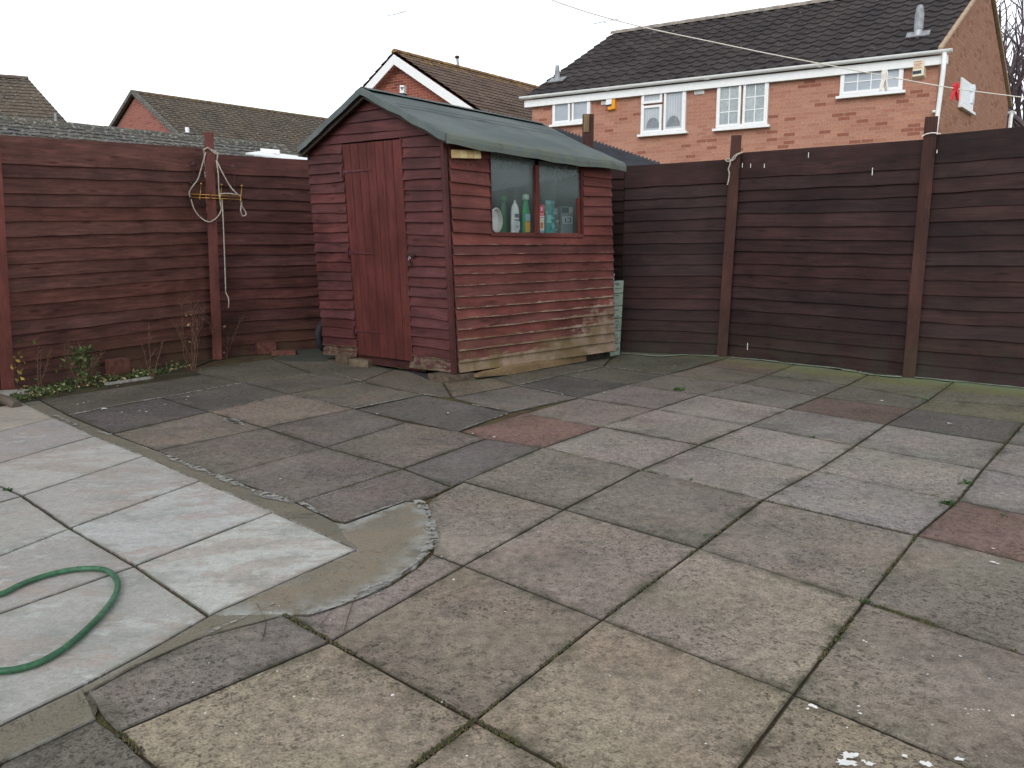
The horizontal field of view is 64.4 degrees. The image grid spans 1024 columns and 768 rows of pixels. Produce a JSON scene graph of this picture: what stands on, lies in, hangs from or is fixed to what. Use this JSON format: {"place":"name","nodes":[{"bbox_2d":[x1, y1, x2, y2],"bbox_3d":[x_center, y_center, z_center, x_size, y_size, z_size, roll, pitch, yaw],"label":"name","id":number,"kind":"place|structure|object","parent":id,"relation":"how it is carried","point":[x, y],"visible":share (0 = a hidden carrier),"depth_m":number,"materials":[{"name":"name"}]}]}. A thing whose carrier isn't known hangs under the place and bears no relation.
{"place":"outdoors","nodes":[
{"label":"outdoors","id":0,"kind":"place"},
{"bbox_2d":[0,74,66,121],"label":"house","id":1,"kind":"structure","parent":0,"point":[22,96],"depth_m":20.07,"materials":[{"name":"brown tile"}]},
{"bbox_2d":[0,358,212,406],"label":"soil bed","id":2,"kind":"object","parent":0,"point":[182,372],"visible":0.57,"depth_m":6.58,"materials":[{"name":"brown soil"}]},
{"bbox_2d":[0,389,32,395],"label":"kerb stone","id":3,"kind":"object","parent":2,"relation":"on","point":[6,392],"visible":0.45,"depth_m":5.91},
{"bbox_2d":[6,339,35,390],"bbox_3d":[-3.700,-0.136,6.032,0.284,0.404,0.101,-2,9,-14],"label":"bare shrub","id":4,"kind":"object","parent":2,"relation":"on","point":[19,372],"visible":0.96,"depth_m":6.04,"materials":[{"name":"plant"}]},
{"bbox_2d":[19,339,52,389],"bbox_3d":[-3.590,-0.148,6.145,0.191,0.393,0.143,0,9,0],"label":"bare shrub","id":5,"kind":"object","parent":2,"relation":"on","point":[37,363],"visible":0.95,"depth_m":6.17,"materials":[{"name":"brown plant"}]},
{"bbox_2d":[55,338,118,388],"bbox_3d":[-3.322,-0.159,6.260,0.501,0.392,0.272,5,10,29],"label":"leafy weed","id":6,"kind":"object","parent":2,"relation":"on","point":[82,364],"visible":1,"depth_m":6.27,"materials":[{"name":"green plant"}]},
{"bbox_2d":[9,360,189,400],"bbox_3d":[-3.291,-0.072,6.739,0.562,0.067,2.363,2,9,14],"label":"ground cover","id":7,"kind":"object","parent":2,"relation":"on","point":[38,392],"visible":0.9,"depth_m":6.41,"materials":[{"name":"green plant"}]},
{"bbox_2d":[105,358,130,377],"bbox_3d":[-3.325,-0.137,6.854,0.100,0.150,0.160,5,10,30],"label":"brick","id":8,"kind":"object","parent":2,"relation":"on","point":[117,366],"visible":0.77,"depth_m":6.81,"materials":[{"name":"red brick"}]},
{"bbox_2d":[104,376,153,384],"bbox_3d":[-3.091,-0.026,6.567,0.030,0.020,0.420,5,10,30],"label":"edging strip","id":9,"kind":"object","parent":2,"relation":"on","point":[127,380],"visible":1,"depth_m":6.54,"materials":[{"name":"stone"}]},
{"bbox_2d":[140,323,163,378],"bbox_3d":[-2.976,-0.278,6.734,0.194,0.468,0.104,-5,10,-28],"label":"bare shrub","id":10,"kind":"object","parent":2,"relation":"on","point":[146,362],"visible":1,"depth_m":6.72,"materials":[{"name":"brown plant"}]},
{"bbox_2d":[170,292,205,370],"bbox_3d":[-2.825,-0.452,7.090,0.216,0.702,0.246,3,10,21],"label":"bare shrub","id":11,"kind":"object","parent":2,"relation":"on","point":[194,343],"visible":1,"depth_m":7.13,"materials":[{"name":"brown plant"}]},
{"bbox_2d":[0,115,297,223],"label":"garage","id":12,"kind":"structure","parent":0,"point":[20,126],"depth_m":10.28,"materials":[{"name":"grey tile"}]},
{"bbox_2d":[0,403,354,726],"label":"pale paving","id":13,"kind":"structure","parent":0,"point":[209,551],"depth_m":2.78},
{"bbox_2d":[0,394,22,407],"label":"timber offcut","id":14,"kind":"object","parent":13,"relation":"on","point":[9,401],"visible":0.92,"depth_m":5.47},
{"bbox_2d":[0,566,120,674],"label":"garden hose","id":15,"kind":"object","parent":13,"relation":"on","point":[87,628],"visible":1,"depth_m":2.31,"materials":[{"name":"green rubber"}]},
{"bbox_2d":[109,90,326,154],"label":"brick house","id":16,"kind":"structure","parent":0,"point":[142,110],"depth_m":26.51,"materials":[{"name":"brown tile"}]},
{"bbox_2d":[181,127,197,134],"bbox_3d":[-9.652,-7.471,24.231,0.414,0.354,0.400,8,12,43],"label":"roof vent","id":17,"kind":"object","parent":16,"relation":"on","point":[186,130],"visible":0.64,"depth_m":24.18,"materials":[{"name":"white plastic"}]},
{"bbox_2d":[272,348,495,377],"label":"concrete path","id":18,"kind":"structure","parent":0,"point":[311,355],"depth_m":8.15,"materials":[{"name":"grey concrete"}]},
{"bbox_2d":[272,350,296,355],"bbox_3d":[-2.346,-0.322,8.380,0.240,0.050,0.100,-1,9,-6],"label":"brick","id":19,"kind":"object","parent":18,"relation":"on","point":[282,352],"visible":1,"depth_m":8.33,"materials":[{"name":"red brick"}]},
{"bbox_2d":[315,321,323,350],"bbox_3d":[-1.954,-0.512,8.572,0.110,0.355,0.356,4,10,22],"label":"trolley wheel","id":20,"kind":"object","parent":18,"relation":"on","point":[318,337],"visible":0.28,"depth_m":8.43,"materials":[{"name":"black rubber"}]},
{"bbox_2d":[404,369,431,378],"bbox_3d":[-0.870,-0.129,7.246,0.180,0.012,1.214,-3,9,-20],"label":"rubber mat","id":21,"kind":"object","parent":18,"relation":"on","point":[423,374],"visible":0.23,"depth_m":7.02,"materials":[{"name":"black rubber"}]},
{"bbox_2d":[362,49,538,119],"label":"brick house","id":22,"kind":"structure","parent":0,"point":[422,77],"depth_m":23.01,"materials":[{"name":"brown tile"}]},
{"bbox_2d":[387,10,410,51],"bbox_3d":[-3.215,-9.913,23.101,0.834,1.167,0.307,7,11,36],"label":"tv aerial","id":23,"kind":"object","parent":22,"relation":"on","point":[397,21],"visible":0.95,"depth_m":23.07,"materials":[{"name":"grey metal"}]},
{"bbox_2d":[399,85,406,95],"bbox_3d":[-3.068,-8.262,22.880,0.186,0.289,0.110,5,10,31],"label":"wall box","id":24,"kind":"object","parent":22,"relation":"attached to","point":[402,89],"visible":0.91,"depth_m":22.84,"materials":[{"name":"white plastic"}]},
{"bbox_2d":[455,55,459,64],"bbox_3d":[-1.679,-9.835,25.183,0.185,0.634,0.143,0,9,0],"label":"vent pipe","id":25,"kind":"object","parent":22,"relation":"on","point":[457,57],"visible":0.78,"depth_m":25.12,"materials":[{"name":"metal"}]},
{"bbox_2d":[0,0,1023,125],"label":"sky","id":26,"kind":"structure","parent":0,"point":[85,57],"materials":[{"name":"white"}]},
{"bbox_2d":[0,350,1023,767],"bbox_3d":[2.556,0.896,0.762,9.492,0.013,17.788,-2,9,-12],"label":"patio","id":27,"kind":"structure","parent":0,"point":[741,622],"depth_m":2.57,"materials":[{"name":"grey concrete"}]},
{"bbox_2d":[0,401,356,765],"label":"mortar strip","id":28,"kind":"object","parent":27,"relation":"on","point":[51,722],"visible":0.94,"depth_m":2.20,"materials":[{"name":"grey concrete"}]},
{"bbox_2d":[205,311,245,358],"bbox_3d":[-2.818,-0.477,8.009,0.386,0.468,0.278,-3,9,-17],"label":"bare shrub","id":29,"kind":"object","parent":27,"relation":"on","point":[226,356],"visible":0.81,"depth_m":8.04,"materials":[{"name":"brown plant"}]},
{"bbox_2d":[255,341,275,354],"bbox_3d":[-2.579,-0.377,8.505,0.200,0.120,0.080,-6,11,-34],"label":"brick","id":30,"kind":"object","parent":27,"relation":"on","point":[264,347],"visible":0.8,"depth_m":8.47,"materials":[{"name":"red brick"}]},
{"bbox_2d":[210,502,432,616],"bbox_3d":[-0.514,0.577,2.806,0.455,0.011,1.155,2,9,11],"label":"concrete patch","id":31,"kind":"object","parent":27,"relation":"on","point":[388,542],"visible":0.98,"depth_m":2.64,"materials":[{"name":"beige concrete"}]},
{"bbox_2d":[256,570,430,639],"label":"slab cracks","id":32,"kind":"object","parent":27,"relation":"on","point":[325,618],"visible":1,"depth_m":2.28,"materials":[{"name":"grey concrete"}]},
{"bbox_2d":[335,354,355,364],"bbox_3d":[-1.580,-0.235,7.720,0.100,0.084,0.200,-9,12,-44],"label":"support block","id":33,"kind":"object","parent":27,"relation":"on","point":[341,358],"depth_m":7.67,"materials":[{"name":"concrete"}]},
{"bbox_2d":[53,366,659,633],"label":"mortar smears","id":34,"kind":"object","parent":27,"relation":"on","point":[350,597],"visible":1,"depth_m":3.30,"materials":[{"name":"grey concrete"}]},
{"bbox_2d":[349,358,377,367],"bbox_3d":[-1.379,-0.197,7.535,0.220,0.066,0.140,5,10,28],"label":"support block","id":35,"kind":"object","parent":27,"relation":"on","point":[359,362],"depth_m":7.48,"materials":[{"name":"concrete"}]},
{"bbox_2d":[428,372,475,382],"bbox_3d":[-0.493,-0.058,6.669,0.300,0.059,0.260,-9,12,-44],"label":"support block","id":36,"kind":"object","parent":27,"relation":"on","point":[445,377],"depth_m":6.59,"materials":[{"name":"concrete"}]},
{"bbox_2d":[297,86,625,373],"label":"garden shed","id":37,"kind":"structure","parent":27,"relation":"on","point":[394,186],"depth_m":7.10,"materials":[{"name":"wood"}]},
{"bbox_2d":[340,139,413,360],"bbox_3d":[-1.168,-1.165,7.133,0.073,1.896,1.058,-9,12,-44],"label":"door","id":38,"kind":"structure","parent":37,"relation":"in","point":[375,193],"depth_m":7.12,"materials":[{"name":"wood"}]},
{"bbox_2d":[451,150,480,164],"bbox_3d":[-0.355,-1.792,6.433,0.045,0.135,0.299,9,12,44],"label":"hook rail","id":39,"kind":"object","parent":37,"relation":"attached to","point":[470,154],"visible":1,"depth_m":6.42,"materials":[{"name":"brown wood"}]},
{"bbox_2d":[492,208,502,231],"bbox_3d":[-0.158,-1.390,6.897,0.078,0.209,0.209,5,10,28],"label":"plastic pot","id":40,"kind":"object","parent":37,"relation":"on","point":[497,219],"visible":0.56,"depth_m":6.94,"materials":[{"name":"white plastic"}]},
{"bbox_2d":[499,196,507,231],"bbox_3d":[-0.076,-1.467,7.045,0.073,0.320,0.073,0,9,0],"label":"bottle","id":41,"kind":"object","parent":37,"relation":"on","point":[503,208],"visible":0.73,"depth_m":7.02,"materials":[{"name":"plastic"}]},
{"bbox_2d":[511,194,519,231],"bbox_3d":[0.025,-1.474,7.045,0.056,0.330,0.090,9,12,44],"label":"bottle","id":42,"kind":"object","parent":37,"relation":"on","point":[515,223],"visible":0.89,"depth_m":7.02,"materials":[{"name":"plastic"}]},
{"bbox_2d":[522,194,529,232],"bbox_3d":[0.122,-1.496,7.149,0.076,0.340,0.076,0,9,0],"label":"bottle","id":43,"kind":"object","parent":37,"relation":"on","point":[525,217],"visible":0.89,"depth_m":7.13,"materials":[{"name":"plastic"}]},
{"bbox_2d":[488,152,583,237],"bbox_3d":[0.231,-1.637,7.116,0.071,0.694,1.205,9,12,44],"label":"window frame","id":44,"kind":"structure","parent":37,"relation":"in","point":[580,201],"depth_m":7.09,"materials":[{"name":"red wood"}]},
{"bbox_2d":[540,205,543,232],"bbox_3d":[0.253,-1.474,7.283,0.032,0.256,0.076,9,12,44],"label":"packet","id":45,"kind":"object","parent":37,"relation":"on","point":[541,218],"visible":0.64,"depth_m":7.28,"materials":[{"name":"cardboard"}]},
{"bbox_2d":[554,208,558,232],"bbox_3d":[0.379,-1.504,7.516,0.128,0.246,0.114,0,9,0],"label":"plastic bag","id":46,"kind":"object","parent":37,"relation":"on","point":[556,220],"visible":0.36,"depth_m":7.52,"materials":[{"name":"grey plastic"}]},
{"bbox_2d":[554,206,572,232],"bbox_3d":[0.472,-1.528,7.616,0.162,0.264,0.124,-7,11,-37],"label":"printed box","id":47,"kind":"object","parent":37,"relation":"on","point":[565,216],"visible":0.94,"depth_m":7.56,"materials":[{"name":"cardboard"}]},
{"bbox_2d":[474,355,585,376],"bbox_3d":[0.198,-0.167,7.240,0.060,0.085,1.561,7,12,39],"label":"rotten plank","id":48,"kind":"object","parent":27,"relation":"on","point":[519,368],"visible":0.93,"depth_m":7.13,"materials":[{"name":"brown wood"}]},
{"bbox_2d":[83,371,1013,766],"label":"white spots","id":49,"kind":"object","parent":27,"relation":"on","point":[853,755],"visible":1,"depth_m":1.64,"materials":[{"name":"white paint"}]},
{"bbox_2d":[116,412,1022,767],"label":"moss","id":50,"kind":"object","parent":27,"relation":"on","point":[448,740],"visible":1,"depth_m":2.08,"materials":[{"name":"green plant"}]},
{"bbox_2d":[586,353,602,359],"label":"support block","id":51,"kind":"structure","parent":27,"relation":"on","point":[594,356],"depth_m":8.03,"materials":[{"name":"wood"}]},
{"bbox_2d":[606,280,623,355],"bbox_3d":[1.050,-0.677,8.335,0.122,0.759,0.334,7,11,37],"label":"polystyrene pack","id":52,"kind":"object","parent":27,"relation":"on","point":[618,291],"visible":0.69,"depth_m":8.29,"materials":[{"name":"plastic"}]},
{"bbox_2d":[673,386,685,390],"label":"weed tuft","id":53,"kind":"object","parent":27,"relation":"on","point":[680,388],"visible":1,"depth_m":6.16,"materials":[{"name":"green plant"}]},
{"bbox_2d":[622,353,1023,387],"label":"fence foot mortar","id":54,"kind":"object","parent":27,"relation":"on","point":[830,367],"visible":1,"depth_m":7.30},
{"bbox_2d":[859,597,872,603],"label":"weed tuft","id":55,"kind":"object","parent":27,"relation":"on","point":[866,600],"visible":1,"depth_m":2.38,"materials":[{"name":"green plant"}]},
{"bbox_2d":[939,499,955,506],"bbox_3d":[1.776,0.485,3.318,0.066,0.028,0.075,5,10,27],"label":"weed tuft","id":56,"kind":"object","parent":27,"relation":"on","point":[950,502],"visible":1,"depth_m":3.31,"materials":[{"name":"green plant"}]},
{"bbox_2d":[957,479,972,485],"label":"weed tuft","id":57,"kind":"object","parent":27,"relation":"on","point":[964,481],"visible":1,"depth_m":3.62,"materials":[{"name":"green plant"}]},
{"bbox_2d":[544,200,555,232],"bbox_3d":[0.343,-1.512,7.364,0.134,0.305,0.064,-8,12,-43],"label":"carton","id":58,"kind":"object","parent":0,"point":[549,218],"visible":0.89,"depth_m":7.34,"materials":[{"name":"teal cardboard"}]},
{"label":"ground","id":59,"kind":"structure","parent":0,"visible":0},
{"bbox_2d":[0,132,321,389],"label":"wooden fence","id":60,"kind":"object","parent":59,"relation":"on","point":[112,250],"visible":0.78,"depth_m":7.24,"materials":[{"name":"brown wood"}]},
{"bbox_2d":[189,162,242,201],"bbox_3d":[-2.820,-1.920,7.739,0.492,0.369,0.094,-3,9,-20],"label":"hook rack","id":61,"kind":"object","parent":60,"relation":"hanging from","point":[221,185],"visible":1,"depth_m":7.76,"materials":[{"name":"gold metal"}]},
{"bbox_2d":[189,147,246,307],"bbox_3d":[-2.808,-1.487,7.802,0.514,1.514,0.032,-3,9,-20],"label":"rope","id":62,"kind":"object","parent":60,"relation":"hanging from","point":[217,164],"visible":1,"depth_m":7.76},
{"bbox_2d":[245,148,306,159],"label":"porch roof","id":63,"kind":"structure","parent":59,"relation":"on","point":[270,153],"depth_m":9.29,"materials":[{"name":"white plastic"}]},
{"bbox_2d":[554,127,659,165],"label":"outbuilding","id":64,"kind":"structure","parent":59,"relation":"on","point":[627,158],"depth_m":10.34,"materials":[{"name":"dark grey corrugated roof sheet"}]},
{"bbox_2d":[519,0,1015,163],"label":"brick house","id":65,"kind":"structure","parent":59,"relation":"on","point":[650,81],"depth_m":16.95,"materials":[{"name":"brick"}]},
{"bbox_2d":[547,65,566,82],"bbox_3d":[1.065,-7.195,19.198,0.400,0.651,0.235,5,10,31],"label":"roof flue","id":66,"kind":"object","parent":65,"relation":"on","point":[557,78],"visible":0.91,"depth_m":19.14,"materials":[{"name":"metal"}]},
{"bbox_2d":[549,101,590,127],"bbox_3d":[1.357,-6.190,18.557,1.080,0.557,0.294,5,10,31],"label":"window","id":67,"kind":"structure","parent":65,"relation":"in","point":[561,113],"depth_m":18.57,"materials":[{"name":"white plastic"}]},
{"bbox_2d":[606,98,616,111],"bbox_3d":[2.204,-6.231,18.031,0.229,0.337,0.100,5,10,31],"label":"alarm box","id":68,"kind":"object","parent":65,"relation":"attached to","point":[611,104],"visible":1,"depth_m":18.00,"materials":[{"name":"orange plastic"}]},
{"bbox_2d":[637,91,688,137],"bbox_3d":[3.250,-5.837,17.464,1.124,0.953,0.314,5,10,31],"label":"window","id":69,"kind":"structure","parent":65,"relation":"in","point":[675,104],"depth_m":17.44,"materials":[{"name":"white plastic"}]},
{"bbox_2d":[694,90,704,94],"bbox_3d":[3.925,-6.117,17.043,0.222,0.083,0.033,5,10,31],"label":"vent plate","id":70,"kind":"object","parent":65,"relation":"attached to","point":[697,92],"visible":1,"depth_m":17.03,"materials":[{"name":"white plastic"}]},
{"bbox_2d":[712,82,770,131],"bbox_3d":[4.701,-5.689,16.606,1.168,0.938,0.334,5,10,31],"label":"window","id":71,"kind":"structure","parent":65,"relation":"in","point":[755,96],"depth_m":16.58,"materials":[{"name":"white plastic"}]},
{"bbox_2d":[836,68,905,99],"bbox_3d":[6.772,-5.706,15.328,1.103,0.530,0.728,0,9,0],"label":"window","id":72,"kind":"structure","parent":65,"relation":"in","point":[858,85],"depth_m":15.36,"materials":[{"name":"white plastic"}]},
{"bbox_2d":[906,5,930,51],"bbox_3d":[7.654,-6.692,15.302,0.400,0.838,0.235,5,10,31],"label":"roof flue","id":73,"kind":"object","parent":65,"relation":"on","point":[918,32],"visible":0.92,"depth_m":15.24,"materials":[{"name":"metal"}]},
{"bbox_2d":[911,59,925,79],"bbox_3d":[7.457,-5.761,14.899,0.238,0.321,0.128,5,10,31],"label":"alarm box","id":74,"kind":"object","parent":65,"relation":"attached to","point":[919,70],"visible":0.98,"depth_m":14.86,"materials":[{"name":"beige plastic"}]},
{"bbox_2d":[958,77,975,115],"bbox_3d":[9.310,-5.870,16.605,0.100,0.576,1.257,7,12,39],"label":"window","id":75,"kind":"structure","parent":65,"relation":"in","point":[964,96],"depth_m":16.43,"materials":[{"name":"white plastic"}]},
{"bbox_2d":[582,114,1023,386],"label":"wooden fence","id":76,"kind":"object","parent":59,"relation":"on","point":[904,259],"visible":0.87,"depth_m":7.26,"materials":[{"name":"brown wood"}]},
{"bbox_2d":[725,152,742,184],"bbox_3d":[2.161,-2.103,7.933,0.163,0.312,0.013,2,9,14],"label":"rope","id":77,"kind":"object","parent":76,"relation":"attached to","point":[732,159],"visible":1,"depth_m":7.93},
{"bbox_2d":[552,0,1023,97],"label":"washing line","id":78,"kind":"object","parent":76,"relation":"attached to","point":[775,54],"visible":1,"depth_m":3.38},
{"bbox_2d":[879,69,887,90],"bbox_3d":[1.585,-1.293,3.462,0.039,0.085,0.020,-3,9,-20],"label":"clothes peg","id":79,"kind":"object","parent":78,"relation":"attached to","point":[884,76],"visible":1,"depth_m":3.46,"materials":[{"name":"white plastic"}]},
{"bbox_2d":[950,82,958,99],"bbox_3d":[1.933,-1.276,3.545,0.039,0.072,0.020,-1,9,-8],"label":"clothes peg","id":80,"kind":"object","parent":78,"relation":"attached to","point":[955,86],"visible":1,"depth_m":3.54,"materials":[{"name":"red plastic"}]},
{"bbox_2d":[969,84,975,104],"bbox_3d":[2.021,-1.271,3.566,0.020,0.080,0.039,7,11,38],"label":"clothes peg","id":81,"kind":"object","parent":78,"relation":"attached to","point":[972,93],"visible":1,"depth_m":3.56,"materials":[{"name":"grey plastic"}]},
{"bbox_2d":[996,0,1023,127],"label":"bare tree","id":82,"kind":"object","parent":59,"relation":"on","point":[1017,63],"visible":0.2,"depth_m":22.34,"materials":[{"name":"grey plant"}]}
]}

